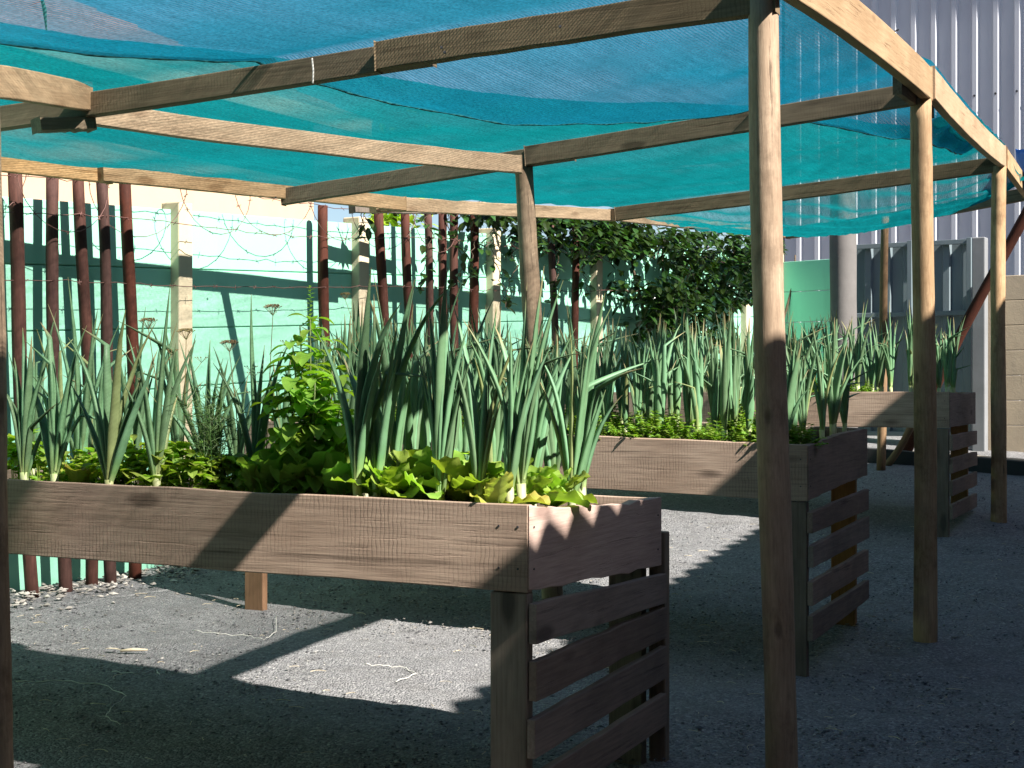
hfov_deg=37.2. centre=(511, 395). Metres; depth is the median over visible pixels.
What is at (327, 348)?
spring onion
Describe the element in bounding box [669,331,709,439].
spring onion
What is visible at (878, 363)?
spring onion
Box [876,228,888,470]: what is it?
thin pole
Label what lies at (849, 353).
spring onion
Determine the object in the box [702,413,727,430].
carrot clump
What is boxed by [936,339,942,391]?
spring onion
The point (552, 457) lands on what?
spring onion
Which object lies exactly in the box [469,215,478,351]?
wall pole
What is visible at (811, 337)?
spring onion
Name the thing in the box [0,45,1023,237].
shade net
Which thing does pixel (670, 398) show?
spring onion
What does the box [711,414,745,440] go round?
carrot clump
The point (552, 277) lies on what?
wall pole
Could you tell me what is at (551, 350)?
spring onion
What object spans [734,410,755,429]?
carrot clump
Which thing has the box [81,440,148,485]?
herb clump
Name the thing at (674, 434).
carrot clump
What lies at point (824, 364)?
spring onion
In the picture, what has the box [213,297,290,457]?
spring onion
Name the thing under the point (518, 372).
spring onion
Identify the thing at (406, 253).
wall pole
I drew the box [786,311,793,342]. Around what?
spring onion
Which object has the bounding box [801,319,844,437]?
spring onion
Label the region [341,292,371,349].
seed umbel
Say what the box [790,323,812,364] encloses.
spring onion
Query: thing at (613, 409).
carrot clump
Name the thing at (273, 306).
seed umbel
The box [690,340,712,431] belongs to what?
spring onion
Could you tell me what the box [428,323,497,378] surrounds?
spring onion
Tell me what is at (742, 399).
spring onion
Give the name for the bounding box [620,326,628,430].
spring onion
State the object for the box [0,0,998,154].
shade net
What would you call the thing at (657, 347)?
spring onion
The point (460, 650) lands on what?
straw
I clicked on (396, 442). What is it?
spring onion
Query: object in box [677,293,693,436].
spring onion
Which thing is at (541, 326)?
spring onion
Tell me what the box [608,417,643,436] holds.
carrot clump
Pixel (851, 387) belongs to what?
carrot clump
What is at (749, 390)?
spring onion
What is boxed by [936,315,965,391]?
spring onion
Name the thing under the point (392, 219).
shrub
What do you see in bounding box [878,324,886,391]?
spring onion
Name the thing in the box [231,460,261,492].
chard
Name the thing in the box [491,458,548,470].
lettuce
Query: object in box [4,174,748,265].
barbed wire
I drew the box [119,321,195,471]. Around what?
spring onion
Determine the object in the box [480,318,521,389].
spring onion
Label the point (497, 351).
spring onion
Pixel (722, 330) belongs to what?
spring onion
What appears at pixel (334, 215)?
sky
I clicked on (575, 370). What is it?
spring onion
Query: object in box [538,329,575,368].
spring onion
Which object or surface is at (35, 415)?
spring onion
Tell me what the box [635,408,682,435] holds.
carrot clump
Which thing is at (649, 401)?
spring onion
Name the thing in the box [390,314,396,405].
spring onion
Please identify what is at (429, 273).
wall pole
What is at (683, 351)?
spring onion
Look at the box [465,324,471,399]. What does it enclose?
spring onion
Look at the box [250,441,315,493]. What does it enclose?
chard
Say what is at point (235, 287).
barbed wire
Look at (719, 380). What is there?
spring onion
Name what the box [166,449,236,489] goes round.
herb clump
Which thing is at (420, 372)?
spring onion
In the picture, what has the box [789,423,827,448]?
carrot clump
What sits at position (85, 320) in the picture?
wall pole
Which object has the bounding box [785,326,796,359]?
spring onion
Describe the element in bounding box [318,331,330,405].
spring onion
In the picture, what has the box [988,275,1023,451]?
block wall
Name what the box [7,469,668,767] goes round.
raised planter
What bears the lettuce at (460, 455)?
on the raised planter at (513, 556)
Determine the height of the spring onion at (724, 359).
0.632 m
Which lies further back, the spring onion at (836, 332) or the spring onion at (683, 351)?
the spring onion at (683, 351)
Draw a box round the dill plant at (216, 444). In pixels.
[168,381,252,489]
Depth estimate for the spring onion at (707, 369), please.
10.76 m
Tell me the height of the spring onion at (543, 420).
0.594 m
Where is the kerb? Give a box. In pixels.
[867,447,1023,475]
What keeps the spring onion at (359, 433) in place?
in the raised planter at (513, 556)
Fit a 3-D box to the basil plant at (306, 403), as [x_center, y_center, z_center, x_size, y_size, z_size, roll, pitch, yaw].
[-0.591,0.009,4.528,0.319,0.671,0.319,0,0,-45]
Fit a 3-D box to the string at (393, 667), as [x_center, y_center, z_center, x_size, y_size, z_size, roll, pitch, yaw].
[-0.465,1.084,5.991,0.127,0.026,0.308,0,0,-29]
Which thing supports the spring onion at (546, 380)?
in the raised planter at (836, 465)
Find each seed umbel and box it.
[137,317,177,400]
[176,328,207,458]
[220,340,257,452]
[247,304,292,447]
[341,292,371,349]
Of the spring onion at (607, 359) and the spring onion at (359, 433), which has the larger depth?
the spring onion at (607, 359)
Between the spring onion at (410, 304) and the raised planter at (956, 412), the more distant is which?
the raised planter at (956, 412)
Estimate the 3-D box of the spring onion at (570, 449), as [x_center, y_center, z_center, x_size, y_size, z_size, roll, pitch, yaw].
[0.270,0.058,4.542,0.387,0.655,0.145,0,0,-9]
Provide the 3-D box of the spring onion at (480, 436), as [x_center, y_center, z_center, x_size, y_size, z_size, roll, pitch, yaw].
[-0.053,0.059,4.120,0.274,0.614,0.050,0,0,26]
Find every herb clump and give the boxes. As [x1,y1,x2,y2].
[7,428,47,479]
[7,442,71,481]
[45,451,89,481]
[70,447,102,483]
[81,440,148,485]
[116,434,173,486]
[120,440,194,486]
[140,440,218,487]
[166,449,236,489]
[184,454,245,491]
[206,453,252,491]
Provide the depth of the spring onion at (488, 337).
7.81 m
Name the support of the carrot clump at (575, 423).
in the raised planter at (836, 465)
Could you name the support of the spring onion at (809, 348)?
in the raised planter at (836, 465)
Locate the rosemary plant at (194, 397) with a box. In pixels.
[162,340,248,456]
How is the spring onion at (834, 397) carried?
in the raised planter at (836, 465)
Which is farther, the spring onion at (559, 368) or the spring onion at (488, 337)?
the spring onion at (488, 337)
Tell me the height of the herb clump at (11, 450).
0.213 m
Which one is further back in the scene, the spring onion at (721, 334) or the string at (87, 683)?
the spring onion at (721, 334)
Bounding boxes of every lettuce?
[331,449,431,498]
[363,446,466,499]
[407,449,434,499]
[415,450,468,499]
[415,456,515,501]
[468,462,558,492]
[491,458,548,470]
[498,465,589,507]
[526,464,567,492]
[540,467,597,506]
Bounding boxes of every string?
[16,680,134,724]
[112,669,159,674]
[192,630,274,639]
[364,663,415,681]
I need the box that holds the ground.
[10,425,1023,767]
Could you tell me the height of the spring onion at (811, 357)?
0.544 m
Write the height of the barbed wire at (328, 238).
0.674 m
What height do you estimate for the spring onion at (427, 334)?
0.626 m
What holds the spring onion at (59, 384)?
in the raised planter at (513, 556)
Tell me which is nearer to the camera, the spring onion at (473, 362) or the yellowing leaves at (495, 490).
the yellowing leaves at (495, 490)
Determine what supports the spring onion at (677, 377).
in the raised planter at (836, 465)
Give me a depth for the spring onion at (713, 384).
6.70 m
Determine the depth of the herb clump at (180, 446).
4.68 m
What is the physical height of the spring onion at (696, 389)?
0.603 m
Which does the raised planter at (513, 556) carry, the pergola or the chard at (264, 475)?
the chard at (264, 475)
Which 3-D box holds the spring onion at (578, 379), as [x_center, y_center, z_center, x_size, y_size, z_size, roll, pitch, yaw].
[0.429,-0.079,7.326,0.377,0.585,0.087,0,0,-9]
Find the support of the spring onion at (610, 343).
in the raised planter at (836, 465)
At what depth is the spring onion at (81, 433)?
4.93 m
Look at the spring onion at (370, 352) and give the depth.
7.66 m
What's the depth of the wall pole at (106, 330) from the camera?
7.69 m
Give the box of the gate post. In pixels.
[972,237,987,450]
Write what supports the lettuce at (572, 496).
on the raised planter at (513, 556)
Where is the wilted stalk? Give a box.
[105,648,147,651]
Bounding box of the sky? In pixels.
[314,31,748,250]
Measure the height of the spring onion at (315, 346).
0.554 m
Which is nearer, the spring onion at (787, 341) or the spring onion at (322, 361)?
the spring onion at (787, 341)
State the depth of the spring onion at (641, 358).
7.53 m
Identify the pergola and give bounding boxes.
[0,0,1023,767]
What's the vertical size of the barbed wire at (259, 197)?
0.648 m
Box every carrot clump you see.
[564,408,605,433]
[567,420,611,439]
[608,412,630,434]
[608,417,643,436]
[609,403,633,420]
[616,412,634,424]
[624,410,679,438]
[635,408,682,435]
[647,413,698,438]
[686,424,720,440]
[697,420,739,441]
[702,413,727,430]
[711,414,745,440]
[730,421,755,441]
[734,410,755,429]
[738,399,755,426]
[740,419,756,444]
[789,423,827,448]
[840,381,865,391]
[853,381,878,391]
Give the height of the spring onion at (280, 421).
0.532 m
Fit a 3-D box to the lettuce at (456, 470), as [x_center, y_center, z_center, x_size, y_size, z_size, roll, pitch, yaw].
[-0.136,0.235,4.227,0.334,0.155,0.326,0,0,0]
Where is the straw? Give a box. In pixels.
[17,523,1023,766]
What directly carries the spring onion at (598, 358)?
in the raised planter at (836, 465)
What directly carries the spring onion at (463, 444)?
in the raised planter at (513, 556)
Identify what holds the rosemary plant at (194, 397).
in the raised planter at (513, 556)
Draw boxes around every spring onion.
[7,330,61,479]
[8,313,55,479]
[26,331,83,461]
[27,322,103,481]
[33,280,118,465]
[63,319,132,478]
[68,310,155,483]
[112,307,157,485]
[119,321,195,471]
[122,324,201,485]
[124,287,196,485]
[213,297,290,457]
[213,347,280,490]
[270,360,302,441]
[301,314,340,399]
[313,334,322,374]
[317,267,431,495]
[318,311,357,425]
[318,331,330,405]
[327,327,354,388]
[327,329,392,496]
[336,314,352,417]
[343,279,452,496]
[351,300,359,375]
[366,273,415,453]
[368,329,371,368]
[369,312,397,378]
[379,274,416,357]
[381,320,396,372]
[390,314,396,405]
[392,309,412,390]
[394,323,412,404]
[396,319,434,449]
[403,310,437,449]
[403,316,429,379]
[410,345,436,392]
[414,300,492,500]
[414,313,434,357]
[417,267,472,500]
[419,273,487,368]
[422,317,448,346]
[423,317,436,360]
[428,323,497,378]
[445,308,529,502]
[448,322,464,374]
[448,332,492,459]
[451,337,473,419]
[457,334,492,422]
[463,269,579,503]
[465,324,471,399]
[467,305,520,461]
[468,319,511,396]
[470,314,479,374]
[471,308,505,360]
[479,307,506,400]
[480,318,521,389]
[485,313,553,459]
[488,327,526,364]
[489,324,517,359]
[497,328,575,505]
[503,332,552,503]
[503,334,549,381]
[513,337,553,397]
[521,307,544,355]
[525,346,553,389]
[526,324,589,389]
[526,335,580,469]
[529,342,558,360]
[537,305,657,505]
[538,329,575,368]
[540,337,568,390]
[545,336,580,391]
[548,324,610,416]
[555,302,592,377]
[559,329,574,412]
[572,341,585,415]
[574,321,634,386]
[576,327,614,374]
[577,294,641,494]
[579,317,627,432]
[581,318,619,361]
[584,327,614,425]
[588,345,613,385]
[601,316,614,411]
[602,322,620,429]
[602,327,632,423]
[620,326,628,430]
[622,325,667,434]
[623,334,666,393]
[626,339,647,386]
[627,332,646,420]
[629,328,672,385]
[630,321,675,418]
[633,324,682,437]
[644,323,661,436]
[647,313,665,349]
[656,326,665,343]
[666,332,684,415]
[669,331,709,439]
[670,310,684,354]
[673,301,683,438]
[674,318,710,391]
[676,315,705,433]
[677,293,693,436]
[690,330,707,378]
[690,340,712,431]
[702,319,711,428]
[704,335,718,435]
[705,325,715,391]
[706,331,726,435]
[712,311,739,347]
[714,344,753,363]
[718,318,735,440]
[719,313,730,438]
[719,320,740,342]
[725,310,752,351]
[726,319,743,422]
[731,328,744,420]
[734,313,753,365]
[735,323,752,411]
[743,318,754,432]
[746,327,753,360]
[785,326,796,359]
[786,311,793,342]
[786,313,794,361]
[786,319,828,440]
[786,337,821,442]
[786,346,803,435]
[787,337,808,443]
[787,343,809,430]
[789,334,821,426]
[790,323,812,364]
[794,330,811,433]
[797,321,812,351]
[799,316,866,434]
[800,317,865,432]
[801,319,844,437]
[803,322,831,384]
[806,317,823,386]
[817,328,873,431]
[817,331,855,379]
[819,309,839,365]
[820,315,831,362]
[828,314,845,340]
[838,316,871,382]
[838,321,855,382]
[841,301,872,390]
[855,315,886,387]
[863,322,886,390]
[865,321,892,391]
[874,301,895,391]
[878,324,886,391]
[880,320,905,387]
[905,305,912,391]
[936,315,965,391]
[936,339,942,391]
[937,328,942,391]
[942,317,970,392]
[942,319,970,391]
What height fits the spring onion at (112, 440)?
0.600 m
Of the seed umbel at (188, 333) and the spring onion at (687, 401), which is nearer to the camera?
the seed umbel at (188, 333)
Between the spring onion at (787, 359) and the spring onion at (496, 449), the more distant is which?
the spring onion at (787, 359)
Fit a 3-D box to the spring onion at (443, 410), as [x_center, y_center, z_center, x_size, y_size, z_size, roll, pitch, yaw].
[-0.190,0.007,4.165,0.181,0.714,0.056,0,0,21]
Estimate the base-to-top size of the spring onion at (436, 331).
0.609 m
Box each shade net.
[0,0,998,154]
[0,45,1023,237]
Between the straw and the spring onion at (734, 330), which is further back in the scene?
the spring onion at (734, 330)
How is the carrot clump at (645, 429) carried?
in the raised planter at (836, 465)
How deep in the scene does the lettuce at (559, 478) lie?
4.32 m
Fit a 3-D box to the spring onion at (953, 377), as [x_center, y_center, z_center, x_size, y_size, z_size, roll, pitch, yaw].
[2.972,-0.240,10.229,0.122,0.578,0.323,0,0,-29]
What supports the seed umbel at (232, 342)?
on the raised planter at (513, 556)
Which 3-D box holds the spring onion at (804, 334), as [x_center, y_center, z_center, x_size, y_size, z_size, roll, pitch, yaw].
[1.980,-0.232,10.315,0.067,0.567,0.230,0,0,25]
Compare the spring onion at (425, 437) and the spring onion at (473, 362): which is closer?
the spring onion at (425, 437)
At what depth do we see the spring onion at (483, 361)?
7.70 m
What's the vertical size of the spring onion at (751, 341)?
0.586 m
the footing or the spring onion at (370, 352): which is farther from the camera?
the footing
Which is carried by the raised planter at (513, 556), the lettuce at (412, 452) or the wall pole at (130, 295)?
the lettuce at (412, 452)
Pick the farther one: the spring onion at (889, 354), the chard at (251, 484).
the spring onion at (889, 354)
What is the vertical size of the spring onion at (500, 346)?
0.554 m
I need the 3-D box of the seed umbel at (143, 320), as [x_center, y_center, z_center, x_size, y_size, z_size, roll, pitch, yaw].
[-1.123,0.039,4.802,0.133,0.573,0.087,0,0,0]
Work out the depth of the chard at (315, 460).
4.42 m
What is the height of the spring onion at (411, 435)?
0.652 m
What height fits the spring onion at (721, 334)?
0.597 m
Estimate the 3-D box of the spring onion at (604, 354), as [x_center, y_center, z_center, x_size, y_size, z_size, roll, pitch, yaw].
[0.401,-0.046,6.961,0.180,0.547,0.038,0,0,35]
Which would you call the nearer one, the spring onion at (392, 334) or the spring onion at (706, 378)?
the spring onion at (706, 378)
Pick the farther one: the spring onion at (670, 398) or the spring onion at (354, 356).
the spring onion at (354, 356)
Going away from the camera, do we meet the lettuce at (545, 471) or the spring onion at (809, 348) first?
the lettuce at (545, 471)
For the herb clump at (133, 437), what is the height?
0.203 m
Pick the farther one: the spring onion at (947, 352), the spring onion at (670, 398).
the spring onion at (947, 352)
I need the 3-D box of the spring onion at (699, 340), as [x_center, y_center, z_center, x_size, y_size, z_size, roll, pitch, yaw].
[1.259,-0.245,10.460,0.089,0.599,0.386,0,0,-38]
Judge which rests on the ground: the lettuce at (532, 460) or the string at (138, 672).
the string at (138, 672)
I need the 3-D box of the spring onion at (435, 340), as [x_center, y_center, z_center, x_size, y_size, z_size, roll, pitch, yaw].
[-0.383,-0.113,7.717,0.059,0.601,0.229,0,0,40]
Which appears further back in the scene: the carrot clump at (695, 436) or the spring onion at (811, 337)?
the spring onion at (811, 337)
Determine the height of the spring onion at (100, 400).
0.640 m
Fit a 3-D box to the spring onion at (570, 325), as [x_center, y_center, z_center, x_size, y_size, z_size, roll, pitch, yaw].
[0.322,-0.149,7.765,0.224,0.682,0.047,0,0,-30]
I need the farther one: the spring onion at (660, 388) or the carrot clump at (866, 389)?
the carrot clump at (866, 389)
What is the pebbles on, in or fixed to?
on the ground
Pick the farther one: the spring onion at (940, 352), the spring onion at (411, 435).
the spring onion at (940, 352)
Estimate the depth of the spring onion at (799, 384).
6.38 m
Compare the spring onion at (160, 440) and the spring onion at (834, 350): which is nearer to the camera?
the spring onion at (160, 440)
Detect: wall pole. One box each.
[8,173,38,597]
[46,178,72,591]
[72,180,97,584]
[96,183,116,582]
[119,184,141,578]
[317,205,332,399]
[374,213,389,354]
[401,214,413,360]
[424,214,433,342]
[438,214,446,328]
[449,214,458,356]
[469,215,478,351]
[547,225,559,355]
[571,227,579,366]
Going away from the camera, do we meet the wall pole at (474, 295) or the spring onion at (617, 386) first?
the spring onion at (617, 386)
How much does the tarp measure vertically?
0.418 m
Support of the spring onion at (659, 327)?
in the raised planter at (836, 465)
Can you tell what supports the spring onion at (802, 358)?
in the raised planter at (836, 465)
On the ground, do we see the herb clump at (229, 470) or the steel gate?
the steel gate
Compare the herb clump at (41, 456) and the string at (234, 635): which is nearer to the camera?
the herb clump at (41, 456)
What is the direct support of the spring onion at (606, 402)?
in the raised planter at (836, 465)
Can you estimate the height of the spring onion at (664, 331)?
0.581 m
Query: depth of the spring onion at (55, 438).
4.72 m
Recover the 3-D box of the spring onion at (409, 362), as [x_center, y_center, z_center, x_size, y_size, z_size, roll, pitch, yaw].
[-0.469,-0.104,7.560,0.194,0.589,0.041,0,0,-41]
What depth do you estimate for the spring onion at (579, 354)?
7.70 m
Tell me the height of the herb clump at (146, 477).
0.199 m
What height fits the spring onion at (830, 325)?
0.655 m
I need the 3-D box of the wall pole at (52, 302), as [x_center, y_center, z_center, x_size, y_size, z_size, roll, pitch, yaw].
[-2.214,-0.023,7.438,0.134,2.116,0.071,0,0,-31]
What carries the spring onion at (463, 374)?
in the raised planter at (513, 556)
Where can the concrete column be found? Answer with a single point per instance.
(843, 275)
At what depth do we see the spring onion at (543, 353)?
7.05 m
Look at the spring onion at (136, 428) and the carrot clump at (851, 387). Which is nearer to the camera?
the spring onion at (136, 428)
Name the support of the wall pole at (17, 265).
on the ground
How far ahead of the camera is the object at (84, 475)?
4.77 m
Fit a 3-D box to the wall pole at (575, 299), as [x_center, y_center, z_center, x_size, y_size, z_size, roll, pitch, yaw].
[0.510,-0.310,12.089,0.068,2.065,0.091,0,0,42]
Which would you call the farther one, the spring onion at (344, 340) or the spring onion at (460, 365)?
the spring onion at (460, 365)
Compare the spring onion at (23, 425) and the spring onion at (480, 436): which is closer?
the spring onion at (480, 436)
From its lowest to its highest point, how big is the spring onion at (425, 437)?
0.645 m
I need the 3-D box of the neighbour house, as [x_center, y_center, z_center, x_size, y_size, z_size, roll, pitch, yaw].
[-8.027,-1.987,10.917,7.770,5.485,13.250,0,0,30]
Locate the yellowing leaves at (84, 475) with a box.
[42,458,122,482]
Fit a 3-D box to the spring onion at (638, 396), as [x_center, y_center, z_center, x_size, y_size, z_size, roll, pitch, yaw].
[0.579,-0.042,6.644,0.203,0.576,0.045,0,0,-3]
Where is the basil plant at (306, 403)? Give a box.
[250,286,366,493]
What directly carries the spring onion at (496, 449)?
in the raised planter at (513, 556)
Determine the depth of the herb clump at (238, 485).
4.58 m
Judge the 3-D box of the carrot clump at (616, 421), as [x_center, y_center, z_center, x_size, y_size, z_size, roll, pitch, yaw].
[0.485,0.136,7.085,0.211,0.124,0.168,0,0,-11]
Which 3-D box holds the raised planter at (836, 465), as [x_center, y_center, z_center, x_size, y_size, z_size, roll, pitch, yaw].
[0.212,0.631,7.263,2.751,1.121,1.204,0,0,24]
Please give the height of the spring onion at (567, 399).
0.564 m
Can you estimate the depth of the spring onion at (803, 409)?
6.54 m
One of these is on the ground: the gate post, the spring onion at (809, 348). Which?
the gate post
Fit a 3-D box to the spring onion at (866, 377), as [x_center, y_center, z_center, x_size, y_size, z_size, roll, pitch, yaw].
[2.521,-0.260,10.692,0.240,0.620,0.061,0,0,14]
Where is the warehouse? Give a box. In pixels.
[782,0,1023,400]
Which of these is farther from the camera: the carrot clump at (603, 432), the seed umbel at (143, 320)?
the carrot clump at (603, 432)
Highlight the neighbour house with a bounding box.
[2,172,313,219]
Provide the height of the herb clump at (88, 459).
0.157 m
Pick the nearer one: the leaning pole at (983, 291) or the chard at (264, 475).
the chard at (264, 475)
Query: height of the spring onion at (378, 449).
0.685 m
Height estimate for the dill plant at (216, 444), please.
0.379 m
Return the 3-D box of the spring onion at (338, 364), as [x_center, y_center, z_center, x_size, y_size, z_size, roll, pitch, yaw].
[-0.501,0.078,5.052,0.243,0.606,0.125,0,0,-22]
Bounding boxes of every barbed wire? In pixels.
[2,175,743,244]
[2,210,725,262]
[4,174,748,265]
[4,279,739,293]
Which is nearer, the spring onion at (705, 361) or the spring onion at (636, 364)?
the spring onion at (636, 364)
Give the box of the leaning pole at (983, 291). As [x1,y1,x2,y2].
[903,207,1023,450]
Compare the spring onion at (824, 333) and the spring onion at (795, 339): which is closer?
the spring onion at (795, 339)
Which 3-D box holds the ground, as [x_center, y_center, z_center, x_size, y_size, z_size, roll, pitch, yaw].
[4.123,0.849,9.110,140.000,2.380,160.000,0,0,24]
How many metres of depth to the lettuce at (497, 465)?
4.18 m
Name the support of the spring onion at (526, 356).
in the raised planter at (836, 465)
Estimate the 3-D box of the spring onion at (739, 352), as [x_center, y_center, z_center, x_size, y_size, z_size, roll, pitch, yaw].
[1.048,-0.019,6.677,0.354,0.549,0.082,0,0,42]
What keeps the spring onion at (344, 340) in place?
in the raised planter at (836, 465)
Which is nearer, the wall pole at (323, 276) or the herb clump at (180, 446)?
the herb clump at (180, 446)
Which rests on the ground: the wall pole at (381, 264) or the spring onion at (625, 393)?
the wall pole at (381, 264)
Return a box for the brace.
[886,428,913,465]
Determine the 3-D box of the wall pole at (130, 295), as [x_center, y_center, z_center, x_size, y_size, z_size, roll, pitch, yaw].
[-1.971,-0.053,7.867,0.078,2.160,0.129,0,0,40]
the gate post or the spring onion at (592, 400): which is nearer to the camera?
the spring onion at (592, 400)
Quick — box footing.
[977,455,1023,459]
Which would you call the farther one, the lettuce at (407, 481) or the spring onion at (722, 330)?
the spring onion at (722, 330)
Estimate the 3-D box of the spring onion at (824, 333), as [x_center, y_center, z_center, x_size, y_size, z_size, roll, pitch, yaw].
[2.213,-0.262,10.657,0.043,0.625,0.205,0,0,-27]
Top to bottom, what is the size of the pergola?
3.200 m
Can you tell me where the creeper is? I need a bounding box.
[353,201,795,355]
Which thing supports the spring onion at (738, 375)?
in the raised planter at (836, 465)
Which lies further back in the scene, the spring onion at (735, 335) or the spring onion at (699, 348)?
the spring onion at (735, 335)
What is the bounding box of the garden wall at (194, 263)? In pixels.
[2,197,829,590]
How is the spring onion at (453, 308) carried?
in the raised planter at (836, 465)
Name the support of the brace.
on the ground
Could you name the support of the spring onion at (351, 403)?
in the raised planter at (513, 556)
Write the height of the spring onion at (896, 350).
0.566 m
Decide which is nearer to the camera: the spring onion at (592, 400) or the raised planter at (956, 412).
the spring onion at (592, 400)
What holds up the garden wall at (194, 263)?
on the ground
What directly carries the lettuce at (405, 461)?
on the raised planter at (513, 556)
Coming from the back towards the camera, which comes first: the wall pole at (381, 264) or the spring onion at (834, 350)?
the wall pole at (381, 264)
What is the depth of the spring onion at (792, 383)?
6.30 m
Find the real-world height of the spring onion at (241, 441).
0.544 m
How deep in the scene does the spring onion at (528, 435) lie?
4.08 m
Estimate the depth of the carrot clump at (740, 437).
6.35 m
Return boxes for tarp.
[1015,149,1023,172]
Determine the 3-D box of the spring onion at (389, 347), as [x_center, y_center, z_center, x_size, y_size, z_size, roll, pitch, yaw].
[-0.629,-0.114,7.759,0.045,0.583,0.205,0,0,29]
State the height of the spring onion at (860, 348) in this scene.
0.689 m
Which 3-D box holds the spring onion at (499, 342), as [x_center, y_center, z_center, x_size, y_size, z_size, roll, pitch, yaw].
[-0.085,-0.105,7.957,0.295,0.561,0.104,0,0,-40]
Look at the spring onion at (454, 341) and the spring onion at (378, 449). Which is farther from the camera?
the spring onion at (454, 341)
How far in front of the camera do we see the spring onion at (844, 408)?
7.16 m
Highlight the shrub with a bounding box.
[364,198,437,227]
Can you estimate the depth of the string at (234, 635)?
6.59 m
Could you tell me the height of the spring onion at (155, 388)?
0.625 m
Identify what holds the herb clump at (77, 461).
on the raised planter at (513, 556)
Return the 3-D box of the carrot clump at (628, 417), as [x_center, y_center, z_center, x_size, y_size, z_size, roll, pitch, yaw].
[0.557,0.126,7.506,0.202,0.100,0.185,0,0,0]
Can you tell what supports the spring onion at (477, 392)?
in the raised planter at (836, 465)
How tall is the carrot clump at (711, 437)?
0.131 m
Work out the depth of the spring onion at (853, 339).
10.57 m
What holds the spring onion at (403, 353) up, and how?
in the raised planter at (836, 465)
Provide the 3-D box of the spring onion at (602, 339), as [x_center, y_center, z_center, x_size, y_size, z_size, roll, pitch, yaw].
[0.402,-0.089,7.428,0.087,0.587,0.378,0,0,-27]
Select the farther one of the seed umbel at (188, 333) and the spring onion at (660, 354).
the spring onion at (660, 354)
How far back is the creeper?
12.84 m
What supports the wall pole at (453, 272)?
on the ground
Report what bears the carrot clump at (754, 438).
in the raised planter at (836, 465)
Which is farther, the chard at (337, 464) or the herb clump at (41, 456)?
the herb clump at (41, 456)
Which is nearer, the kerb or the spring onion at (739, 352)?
the spring onion at (739, 352)
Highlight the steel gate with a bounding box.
[857,237,971,435]
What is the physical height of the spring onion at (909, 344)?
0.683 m
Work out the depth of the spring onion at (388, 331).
8.00 m
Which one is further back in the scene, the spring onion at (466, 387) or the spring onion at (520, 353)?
the spring onion at (466, 387)
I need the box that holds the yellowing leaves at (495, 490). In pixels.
[454,471,549,504]
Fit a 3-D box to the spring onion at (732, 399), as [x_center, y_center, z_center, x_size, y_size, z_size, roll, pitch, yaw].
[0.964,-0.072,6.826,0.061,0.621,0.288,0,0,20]
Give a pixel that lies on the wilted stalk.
(131, 649)
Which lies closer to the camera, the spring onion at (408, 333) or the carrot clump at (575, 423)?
the carrot clump at (575, 423)
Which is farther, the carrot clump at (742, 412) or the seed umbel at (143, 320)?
the carrot clump at (742, 412)
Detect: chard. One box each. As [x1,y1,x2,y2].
[222,444,290,492]
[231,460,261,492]
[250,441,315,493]
[286,439,367,494]
[297,446,369,494]
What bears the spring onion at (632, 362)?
in the raised planter at (836, 465)
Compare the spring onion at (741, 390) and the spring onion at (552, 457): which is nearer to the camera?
the spring onion at (552, 457)
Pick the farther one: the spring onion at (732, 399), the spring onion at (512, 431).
the spring onion at (732, 399)
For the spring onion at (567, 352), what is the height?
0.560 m
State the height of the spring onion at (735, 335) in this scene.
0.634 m
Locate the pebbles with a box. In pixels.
[10,561,963,735]
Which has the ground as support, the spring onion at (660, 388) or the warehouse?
the warehouse
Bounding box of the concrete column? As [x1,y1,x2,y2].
[829,195,857,427]
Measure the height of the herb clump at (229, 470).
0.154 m
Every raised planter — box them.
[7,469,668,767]
[244,419,868,676]
[565,392,976,536]
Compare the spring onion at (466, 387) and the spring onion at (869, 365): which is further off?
the spring onion at (869, 365)
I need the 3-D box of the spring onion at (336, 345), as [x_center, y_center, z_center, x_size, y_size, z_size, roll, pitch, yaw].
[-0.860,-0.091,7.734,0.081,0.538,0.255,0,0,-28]
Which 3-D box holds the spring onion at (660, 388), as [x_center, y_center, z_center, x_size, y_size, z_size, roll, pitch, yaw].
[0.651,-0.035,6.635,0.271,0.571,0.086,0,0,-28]
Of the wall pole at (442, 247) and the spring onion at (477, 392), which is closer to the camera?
the spring onion at (477, 392)

